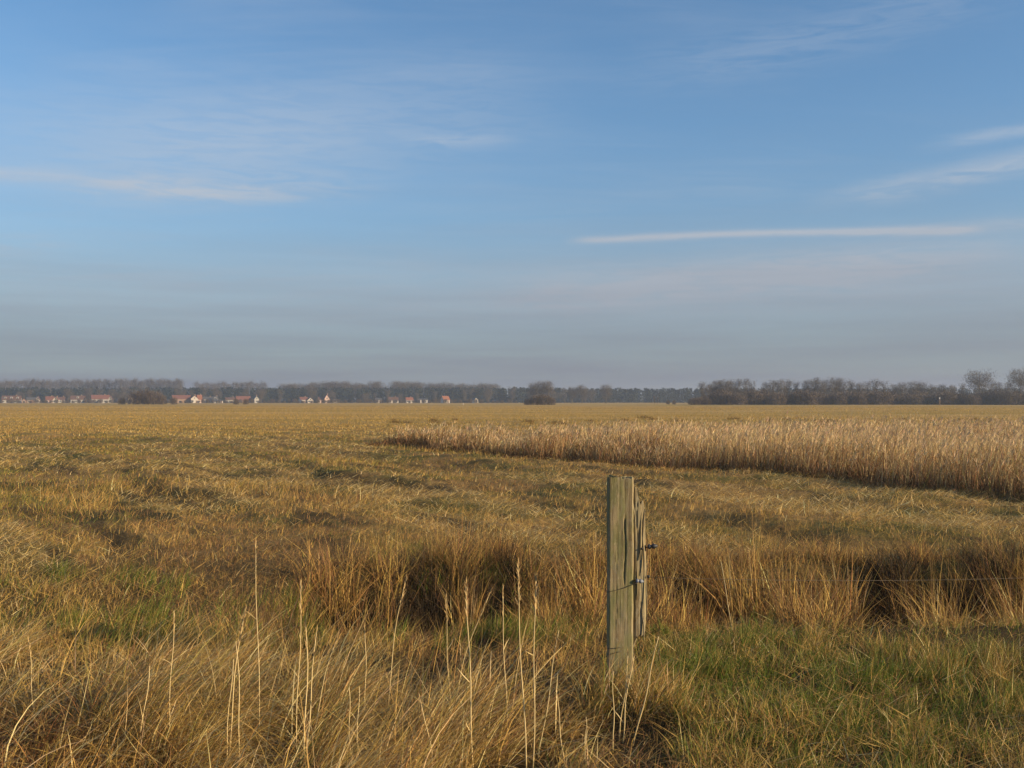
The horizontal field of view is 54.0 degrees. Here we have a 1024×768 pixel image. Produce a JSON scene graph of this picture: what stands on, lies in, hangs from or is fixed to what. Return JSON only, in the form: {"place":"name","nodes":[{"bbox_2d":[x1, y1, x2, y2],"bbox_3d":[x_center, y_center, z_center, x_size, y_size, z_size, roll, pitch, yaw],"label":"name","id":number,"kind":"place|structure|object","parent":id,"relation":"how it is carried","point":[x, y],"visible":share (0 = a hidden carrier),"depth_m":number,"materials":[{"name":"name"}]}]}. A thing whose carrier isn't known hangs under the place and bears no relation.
{"place":"outdoors","nodes":[
{"label":"outdoors","id":0,"kind":"place"},
{"bbox_2d":[0,402,1023,767],"bbox_3d":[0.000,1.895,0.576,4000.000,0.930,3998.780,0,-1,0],"label":"ground","id":1,"kind":"structure","parent":0,"point":[124,536],"depth_m":12.68,"materials":[{"name":"plant"}]},
{"bbox_2d":[1,395,21,402],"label":"village house","id":2,"kind":"structure","parent":1,"relation":"on","point":[5,398],"depth_m":801.41,"materials":[{"name":"brown tile"}]},
{"bbox_2d":[28,639,35,709],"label":"dry stalk","id":3,"kind":"object","parent":1,"relation":"on","point":[31,672],"visible":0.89,"depth_m":4.76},
{"bbox_2d":[60,389,74,400],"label":"bare tree","id":4,"kind":"object","parent":1,"relation":"on","point":[66,394],"visible":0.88,"depth_m":843.25,"materials":[{"name":"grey plant"}]},
{"bbox_2d":[70,395,85,402],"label":"village house","id":5,"kind":"structure","parent":1,"relation":"on","point":[75,398],"depth_m":800.88,"materials":[{"name":"brown tile"}]},
{"bbox_2d":[90,394,109,402],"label":"village house","id":6,"kind":"structure","parent":1,"relation":"on","point":[104,397],"depth_m":801.37,"materials":[{"name":"red tile"}]},
{"bbox_2d":[126,392,144,404],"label":"bare bush","id":7,"kind":"object","parent":1,"relation":"on","point":[131,398],"visible":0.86,"depth_m":468.65,"materials":[{"name":"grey plant"}]},
{"bbox_2d":[137,666,150,757],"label":"dry stalk","id":8,"kind":"object","parent":1,"relation":"on","point":[145,704],"visible":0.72,"depth_m":4.44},
{"bbox_2d":[135,388,155,404],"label":"bare bush","id":9,"kind":"object","parent":1,"relation":"on","point":[142,394],"visible":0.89,"depth_m":467.94,"materials":[{"name":"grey plant"}]},
{"bbox_2d":[142,389,162,404],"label":"bare bush","id":10,"kind":"object","parent":1,"relation":"on","point":[157,396],"visible":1,"depth_m":468.23,"materials":[{"name":"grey plant"}]},
{"bbox_2d":[158,394,166,404],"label":"bare bush","id":11,"kind":"object","parent":1,"relation":"on","point":[162,398],"visible":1,"depth_m":469.49,"materials":[{"name":"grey plant"}]},
{"bbox_2d":[160,602,176,738],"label":"dry stalk","id":12,"kind":"object","parent":1,"relation":"on","point":[171,665],"visible":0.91,"depth_m":4.51,"materials":[{"name":"plant"}]},
{"bbox_2d":[171,395,190,402],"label":"village house","id":13,"kind":"structure","parent":1,"relation":"on","point":[181,398],"depth_m":801.56,"materials":[{"name":"brown brick"}]},
{"bbox_2d":[226,659,233,767],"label":"dry stalk","id":14,"kind":"object","parent":1,"relation":"on","point":[228,710],"visible":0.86,"depth_m":4.39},
{"bbox_2d":[226,606,246,763],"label":"dry stalk","id":15,"kind":"object","parent":1,"relation":"on","point":[243,617],"visible":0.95,"depth_m":4.46,"materials":[{"name":"plant"}]},
{"bbox_2d":[235,641,239,760],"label":"dry stalk","id":16,"kind":"object","parent":1,"relation":"on","point":[239,699],"visible":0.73,"depth_m":4.42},
{"bbox_2d":[248,544,259,741],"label":"dry stalk","id":17,"kind":"object","parent":1,"relation":"on","point":[257,639],"visible":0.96,"depth_m":4.76,"materials":[{"name":"plant"}]},
{"bbox_2d":[293,580,301,763],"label":"dry stalk","id":18,"kind":"object","parent":1,"relation":"on","point":[300,605],"visible":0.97,"depth_m":4.48,"materials":[{"name":"plant"}]},
{"bbox_2d":[303,619,307,766],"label":"dry stalk","id":19,"kind":"object","parent":1,"relation":"on","point":[306,691],"visible":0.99,"depth_m":4.42,"materials":[{"name":"plant"}]},
{"bbox_2d":[304,386,316,398],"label":"bare tree","id":20,"kind":"object","parent":1,"relation":"on","point":[310,394],"visible":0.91,"depth_m":852.88,"materials":[{"name":"grey plant"}]},
{"bbox_2d":[304,624,317,767],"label":"dry stalk","id":21,"kind":"object","parent":1,"relation":"on","point":[311,690],"visible":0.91,"depth_m":4.49,"materials":[{"name":"plant"}]},
{"bbox_2d":[307,633,338,760],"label":"dry stalk","id":22,"kind":"object","parent":1,"relation":"on","point":[322,685],"visible":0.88,"depth_m":4.59,"materials":[{"name":"plant"}]},
{"bbox_2d":[347,687,359,761],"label":"dry stalk","id":23,"kind":"object","parent":1,"relation":"on","point":[357,720],"visible":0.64,"depth_m":4.50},
{"bbox_2d":[0,550,710,767],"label":"straw grass","id":24,"kind":"structure","parent":1,"relation":"on","point":[417,749],"depth_m":4.75,"materials":[{"name":"plant"}]},
{"bbox_2d":[364,625,374,729],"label":"dry stalk","id":25,"kind":"object","parent":1,"relation":"on","point":[369,668],"visible":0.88,"depth_m":4.85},
{"bbox_2d":[387,575,406,714],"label":"dry stalk","id":26,"kind":"object","parent":1,"relation":"on","point":[401,599],"visible":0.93,"depth_m":5.03,"materials":[{"name":"plant"}]},
{"bbox_2d":[418,694,442,762],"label":"dry stalk","id":27,"kind":"object","parent":1,"relation":"on","point":[425,722],"visible":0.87,"depth_m":4.47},
{"bbox_2d":[445,594,454,703],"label":"dry stalk","id":28,"kind":"object","parent":1,"relation":"on","point":[446,604],"visible":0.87,"depth_m":4.96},
{"bbox_2d":[432,571,498,636],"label":"reed clump","id":29,"kind":"object","parent":1,"relation":"on","point":[477,611],"visible":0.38,"depth_m":8.84,"materials":[{"name":"brown plant"}]},
{"bbox_2d":[458,578,473,767],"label":"dry stalk","id":30,"kind":"object","parent":1,"relation":"on","point":[466,609],"visible":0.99,"depth_m":4.57,"materials":[{"name":"plant"}]},
{"bbox_2d":[455,588,491,706],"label":"dry stalk","id":31,"kind":"object","parent":1,"relation":"on","point":[481,612],"visible":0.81,"depth_m":5.04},
{"bbox_2d":[502,585,515,728],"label":"dry stalk","id":32,"kind":"object","parent":1,"relation":"on","point":[505,645],"visible":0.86,"depth_m":4.91,"materials":[{"name":"plant"}]},
{"bbox_2d":[0,386,1023,402],"bbox_3d":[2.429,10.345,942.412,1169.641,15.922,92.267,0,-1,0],"label":"pine wood","id":33,"kind":"object","parent":1,"relation":"on","point":[342,394],"visible":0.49,"depth_m":915.85,"materials":[{"name":"plant"}]},
{"bbox_2d":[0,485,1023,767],"bbox_3d":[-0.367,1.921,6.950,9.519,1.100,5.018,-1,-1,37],"label":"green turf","id":34,"kind":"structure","parent":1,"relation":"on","point":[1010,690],"depth_m":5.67,"materials":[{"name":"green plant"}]},
{"bbox_2d":[514,559,526,767],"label":"dry stalk","id":35,"kind":"object","parent":1,"relation":"on","point":[518,576],"visible":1,"depth_m":4.50,"materials":[{"name":"plant"}]},
{"bbox_2d":[526,574,538,767],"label":"dry stalk","id":36,"kind":"object","parent":1,"relation":"on","point":[535,599],"visible":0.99,"depth_m":4.46,"materials":[{"name":"plant"}]},
{"bbox_2d":[523,382,541,396],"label":"bare tree","id":37,"kind":"object","parent":1,"relation":"on","point":[533,388],"visible":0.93,"depth_m":639.18,"materials":[{"name":"grey plant"}]},
{"bbox_2d":[530,395,542,404],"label":"bare bush","id":38,"kind":"object","parent":1,"relation":"on","point":[535,399],"visible":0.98,"depth_m":394.10,"materials":[{"name":"grey plant"}]},
{"bbox_2d":[483,557,592,631],"bbox_3d":[0.243,1.877,8.826,1.126,1.031,0.948,0,-1,-6],"label":"reed clump","id":39,"kind":"object","parent":1,"relation":"on","point":[545,611],"visible":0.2,"depth_m":8.86,"materials":[{"name":"brown plant"}]},
{"bbox_2d":[531,380,547,395],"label":"bare tree","id":40,"kind":"object","parent":1,"relation":"on","point":[540,389],"visible":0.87,"depth_m":638.80,"materials":[{"name":"grey plant"}]},
{"bbox_2d":[538,393,549,404],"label":"bare bush","id":41,"kind":"object","parent":1,"relation":"on","point":[545,399],"visible":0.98,"depth_m":393.94,"materials":[{"name":"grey plant"}]},
{"bbox_2d":[541,381,556,396],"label":"bare tree","id":42,"kind":"object","parent":1,"relation":"on","point":[549,384],"visible":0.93,"depth_m":639.31,"materials":[{"name":"grey plant"}]},
{"bbox_2d":[538,627,562,757],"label":"dry stalk","id":43,"kind":"object","parent":1,"relation":"on","point":[555,647],"visible":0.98,"depth_m":4.75,"materials":[{"name":"plant"}]},
{"bbox_2d":[566,387,576,400],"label":"bare tree","id":44,"kind":"object","parent":1,"relation":"on","point":[572,391],"visible":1,"depth_m":639.75,"materials":[{"name":"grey plant"}]},
{"bbox_2d":[540,534,606,627],"bbox_3d":[0.609,1.709,9.129,1.034,0.991,1.043,1,-1,-41],"label":"reed clump","id":45,"kind":"object","parent":1,"relation":"on","point":[577,592],"visible":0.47,"depth_m":9.12,"materials":[{"name":"brown plant"}]},
{"bbox_2d":[575,384,587,400],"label":"bare tree","id":46,"kind":"object","parent":1,"relation":"on","point":[580,391],"visible":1,"depth_m":639.46,"materials":[{"name":"grey plant"}]},
{"bbox_2d":[597,384,611,400],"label":"bare tree","id":47,"kind":"object","parent":1,"relation":"on","point":[606,391],"visible":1,"depth_m":639.42,"materials":[{"name":"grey plant"}]},
{"bbox_2d":[193,500,1023,660],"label":"ditch sedge","id":48,"kind":"object","parent":1,"relation":"on","point":[497,548],"visible":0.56,"depth_m":9.27,"materials":[{"name":"brown plant"}]},
{"bbox_2d":[607,671,621,750],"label":"dry stalk","id":49,"kind":"object","parent":1,"relation":"on","point":[614,713],"visible":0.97,"depth_m":4.66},
{"bbox_2d":[612,652,634,742],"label":"dry stalk","id":50,"kind":"object","parent":1,"relation":"on","point":[625,702],"visible":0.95,"depth_m":4.73,"materials":[{"name":"plant"}]},
{"bbox_2d":[619,649,632,739],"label":"dry stalk","id":51,"kind":"object","parent":1,"relation":"on","point":[624,696],"visible":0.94,"depth_m":4.74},
{"bbox_2d":[605,475,657,691],"bbox_3d":[0.633,1.114,5.338,0.274,1.264,0.143,0,-1,0],"label":"fence post","id":52,"kind":"object","parent":1,"relation":"on","point":[627,577],"visible":0.94,"depth_m":5.29,"materials":[{"name":"grey wood"}]},
{"bbox_2d":[650,577,1007,580],"bbox_3d":[2.811,1.135,6.102,4.459,0.199,0.002,0,-1,-20],"label":"fence wire","id":53,"kind":"object","parent":52,"relation":"attached to","point":[830,580],"visible":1,"depth_m":5.75,"materials":[{"name":"metal"}]},
{"bbox_2d":[632,636,658,745],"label":"dry stalk","id":54,"kind":"object","parent":1,"relation":"on","point":[645,696],"visible":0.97,"depth_m":4.68,"materials":[{"name":"plant"}]},
{"bbox_2d":[646,554,707,630],"bbox_3d":[1.374,1.898,9.156,1.108,0.836,1.039,-1,-1,36],"label":"reed clump","id":55,"kind":"object","parent":1,"relation":"on","point":[658,599],"visible":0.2,"depth_m":9.19,"materials":[{"name":"brown plant"}]},
{"bbox_2d":[364,411,1023,503],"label":"reed bed","id":56,"kind":"object","parent":1,"relation":"on","point":[976,454],"visible":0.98,"depth_m":23.89,"materials":[{"name":"plant"}]},
{"bbox_2d":[661,580,733,630],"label":"reed clump","id":57,"kind":"object","parent":1,"relation":"on","point":[698,615],"visible":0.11,"depth_m":8.98,"materials":[{"name":"brown plant"}]},
{"bbox_2d":[708,380,725,393],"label":"bare tree","id":58,"kind":"object","parent":1,"relation":"on","point":[714,387],"visible":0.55,"depth_m":442.50,"materials":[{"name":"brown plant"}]},
{"bbox_2d":[710,388,731,404],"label":"bare bush","id":59,"kind":"object","parent":1,"relation":"on","point":[716,398],"visible":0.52,"depth_m":403.86,"materials":[{"name":"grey plant"}]},
{"bbox_2d":[715,379,731,392],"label":"bare tree","id":60,"kind":"object","parent":1,"relation":"on","point":[722,386],"visible":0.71,"depth_m":437.56,"materials":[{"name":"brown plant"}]},
{"bbox_2d":[717,392,734,404],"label":"bare bush","id":61,"kind":"object","parent":1,"relation":"on","point":[723,402],"visible":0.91,"depth_m":396.76,"materials":[{"name":"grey plant"}]},
{"bbox_2d":[725,380,739,394],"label":"bare tree","id":62,"kind":"object","parent":1,"relation":"on","point":[732,388],"visible":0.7,"depth_m":439.62,"materials":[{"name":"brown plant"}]},
{"bbox_2d":[671,511,796,629],"bbox_3d":[2.040,1.692,9.322,1.446,1.184,1.218,0,-1,12],"label":"reed clump","id":63,"kind":"object","parent":1,"relation":"on","point":[734,608],"visible":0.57,"depth_m":9.28,"materials":[{"name":"brown plant"}]},
{"bbox_2d":[726,391,748,404],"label":"bare bush","id":64,"kind":"object","parent":1,"relation":"on","point":[739,397],"visible":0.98,"depth_m":394.40,"materials":[{"name":"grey plant"}]},
{"bbox_2d":[739,378,751,392],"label":"bare tree","id":65,"kind":"object","parent":1,"relation":"on","point":[746,384],"visible":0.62,"depth_m":439.04,"materials":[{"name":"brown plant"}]},
{"bbox_2d":[747,388,765,404],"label":"bare bush","id":66,"kind":"object","parent":1,"relation":"on","point":[755,399],"visible":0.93,"depth_m":403.61,"materials":[{"name":"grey plant"}]},
{"bbox_2d":[764,392,788,404],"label":"bare bush","id":67,"kind":"object","parent":1,"relation":"on","point":[780,397],"visible":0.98,"depth_m":394.15,"materials":[{"name":"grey plant"}]},
{"bbox_2d":[772,378,788,394],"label":"bare tree","id":68,"kind":"object","parent":1,"relation":"on","point":[778,384],"visible":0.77,"depth_m":438.09,"materials":[{"name":"grey plant"}]},
{"bbox_2d":[724,539,842,626],"bbox_3d":[2.394,1.838,9.167,1.103,1.137,1.112,0,-1,-23],"label":"reed clump","id":69,"kind":"object","parent":1,"relation":"on","point":[761,598],"visible":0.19,"depth_m":9.17,"materials":[{"name":"brown plant"}]},
{"bbox_2d":[787,389,809,404],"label":"bare bush","id":70,"kind":"object","parent":1,"relation":"on","point":[795,400],"visible":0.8,"depth_m":398.98,"materials":[{"name":"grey plant"}]},
{"bbox_2d":[787,388,818,404],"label":"bare bush","id":71,"kind":"object","parent":1,"relation":"on","point":[803,393],"visible":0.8,"depth_m":397.40,"materials":[{"name":"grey plant"}]},
{"bbox_2d":[800,378,814,392],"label":"bare tree","id":72,"kind":"object","parent":1,"relation":"on","point":[806,387],"visible":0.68,"depth_m":450.51,"materials":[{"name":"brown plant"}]},
{"bbox_2d":[798,392,818,404],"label":"bare bush","id":73,"kind":"object","parent":1,"relation":"on","point":[808,400],"visible":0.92,"depth_m":395.93,"materials":[{"name":"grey plant"}]},
{"bbox_2d":[811,392,825,404],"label":"bare bush","id":74,"kind":"object","parent":1,"relation":"on","point":[820,399],"visible":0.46,"depth_m":401.07,"materials":[{"name":"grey plant"}]},
{"bbox_2d":[812,380,829,394],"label":"bare tree","id":75,"kind":"object","parent":1,"relation":"on","point":[820,387],"visible":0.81,"depth_m":436.50,"materials":[{"name":"grey plant"}]},
{"bbox_2d":[820,393,832,404],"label":"bare bush","id":76,"kind":"object","parent":1,"relation":"on","point":[828,399],"visible":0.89,"depth_m":401.89,"materials":[{"name":"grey plant"}]},
{"bbox_2d":[787,571,872,628],"bbox_3d":[2.792,2.024,9.012,1.053,0.842,0.987,0,-1,9],"label":"reed clump","id":77,"kind":"object","parent":1,"relation":"on","point":[803,598],"visible":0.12,"depth_m":9.04,"materials":[{"name":"brown plant"}]},
{"bbox_2d":[822,378,839,397],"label":"bare tree","id":78,"kind":"object","parent":1,"relation":"on","point":[831,386],"visible":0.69,"depth_m":444.31,"materials":[{"name":"grey plant"}]},
{"bbox_2d":[831,392,847,404],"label":"bare bush","id":79,"kind":"object","parent":1,"relation":"on","point":[840,397],"visible":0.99,"depth_m":398.96,"materials":[{"name":"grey plant"}]},
{"bbox_2d":[833,378,850,392],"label":"bare tree","id":80,"kind":"object","parent":1,"relation":"on","point":[841,386],"visible":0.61,"depth_m":448.70,"materials":[{"name":"grey plant"}]},
{"bbox_2d":[798,542,887,628],"bbox_3d":[2.927,1.854,9.442,1.142,0.846,1.034,0,-1,3],"label":"reed clump","id":81,"kind":"object","parent":1,"relation":"on","point":[841,589],"visible":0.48,"depth_m":9.30,"materials":[{"name":"brown plant"}]},
{"bbox_2d":[839,390,855,404],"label":"bare bush","id":82,"kind":"object","parent":1,"relation":"on","point":[849,399],"visible":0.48,"depth_m":405.57,"materials":[{"name":"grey plant"}]},
{"bbox_2d":[851,390,868,404],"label":"bare bush","id":83,"kind":"object","parent":1,"relation":"on","point":[860,396],"visible":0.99,"depth_m":399.91,"materials":[{"name":"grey plant"}]},
{"bbox_2d":[853,383,866,392],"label":"bare tree","id":84,"kind":"object","parent":1,"relation":"on","point":[859,387],"visible":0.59,"depth_m":432.62,"materials":[{"name":"grey plant"}]},
{"bbox_2d":[869,379,880,392],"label":"bare tree","id":85,"kind":"object","parent":1,"relation":"on","point":[876,386],"visible":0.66,"depth_m":433.94,"materials":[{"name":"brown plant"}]},
{"bbox_2d":[867,388,894,404],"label":"bare bush","id":86,"kind":"object","parent":1,"relation":"on","point":[880,395],"visible":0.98,"depth_m":400.58,"materials":[{"name":"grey plant"}]},
{"bbox_2d":[883,390,900,404],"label":"bare bush","id":87,"kind":"object","parent":1,"relation":"on","point":[895,401],"visible":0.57,"depth_m":405.95,"materials":[{"name":"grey plant"}]},
{"bbox_2d":[895,381,910,394],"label":"bare tree","id":88,"kind":"object","parent":1,"relation":"on","point":[904,388],"visible":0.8,"depth_m":431.22,"materials":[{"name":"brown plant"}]},
{"bbox_2d":[906,380,920,393],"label":"bare tree","id":89,"kind":"object","parent":1,"relation":"on","point":[912,388],"visible":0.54,"depth_m":452.04,"materials":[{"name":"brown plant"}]},
{"bbox_2d":[904,392,924,404],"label":"bare bush","id":90,"kind":"object","parent":1,"relation":"on","point":[912,399],"visible":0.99,"depth_m":401.85,"materials":[{"name":"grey plant"}]},
{"bbox_2d":[915,382,931,393],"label":"bare tree","id":91,"kind":"object","parent":1,"relation":"on","point":[922,389],"visible":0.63,"depth_m":435.74,"materials":[{"name":"grey plant"}]},
{"bbox_2d":[917,393,933,404],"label":"bare bush","id":92,"kind":"object","parent":1,"relation":"on","point":[928,397],"visible":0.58,"depth_m":406.53,"materials":[{"name":"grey plant"}]},
{"bbox_2d":[864,544,993,626],"bbox_3d":[3.808,1.915,8.990,1.304,1.085,1.098,0,-1,-15],"label":"reed clump","id":93,"kind":"object","parent":1,"relation":"on","point":[933,600],"visible":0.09,"depth_m":9.04,"materials":[{"name":"brown plant"}]},
{"bbox_2d":[889,592,974,625],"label":"reed clump","id":94,"kind":"object","parent":1,"relation":"on","point":[940,613],"visible":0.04,"depth_m":8.47,"materials":[{"name":"brown plant"}]},
{"bbox_2d":[932,388,955,404],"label":"bare bush","id":95,"kind":"object","parent":1,"relation":"on","point":[938,396],"visible":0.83,"depth_m":401.06,"materials":[{"name":"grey plant"}]},
{"bbox_2d":[937,392,959,404],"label":"bare bush","id":96,"kind":"object","parent":1,"relation":"on","point":[953,398],"visible":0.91,"depth_m":398.65,"materials":[{"name":"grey plant"}]},
{"bbox_2d":[966,393,982,404],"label":"bare bush","id":97,"kind":"object","parent":1,"relation":"on","point":[971,399],"visible":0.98,"depth_m":395.66,"materials":[{"name":"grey plant"}]},
{"bbox_2d":[965,368,997,394],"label":"bare tree","id":98,"kind":"object","parent":1,"relation":"on","point":[979,380],"visible":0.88,"depth_m":429.46,"materials":[{"name":"grey plant"}]},
{"bbox_2d":[976,393,992,404],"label":"bare bush","id":99,"kind":"object","parent":1,"relation":"on","point":[984,399],"visible":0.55,"depth_m":400.02,"materials":[{"name":"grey plant"}]},
{"bbox_2d":[960,550,1023,625],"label":"reed clump","id":100,"kind":"object","parent":1,"relation":"on","point":[1010,597],"visible":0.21,"depth_m":8.99,"materials":[{"name":"brown plant"}]},
{"bbox_2d":[987,381,1005,391],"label":"bare tree","id":101,"kind":"object","parent":1,"relation":"on","point":[999,387],"visible":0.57,"depth_m":439.46,"materials":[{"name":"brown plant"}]},
{"bbox_2d":[986,389,1013,404],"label":"bare bush","id":102,"kind":"object","parent":1,"relation":"on","point":[995,397],"visible":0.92,"depth_m":396.37,"materials":[{"name":"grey plant"}]},
{"bbox_2d":[983,585,1023,625],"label":"reed clump","id":103,"kind":"object","parent":1,"relation":"on","point":[1006,607],"visible":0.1,"depth_m":8.46,"materials":[{"name":"brown plant"}]},
{"bbox_2d":[998,389,1023,404],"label":"bare bush","id":104,"kind":"object","parent":1,"relation":"on","point":[1011,395],"visible":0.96,"depth_m":393.46,"materials":[{"name":"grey plant"}]},
{"bbox_2d":[1006,368,1023,404],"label":"bare tree","id":105,"kind":"object","parent":1,"relation":"on","point":[1019,380],"visible":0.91,"depth_m":399.98,"materials":[{"name":"grey plant"}]},
{"bbox_2d":[0,0,1023,401],"label":"sky","id":106,"kind":"structure","parent":0,"point":[625,194],"materials":[{"name":"blue"}]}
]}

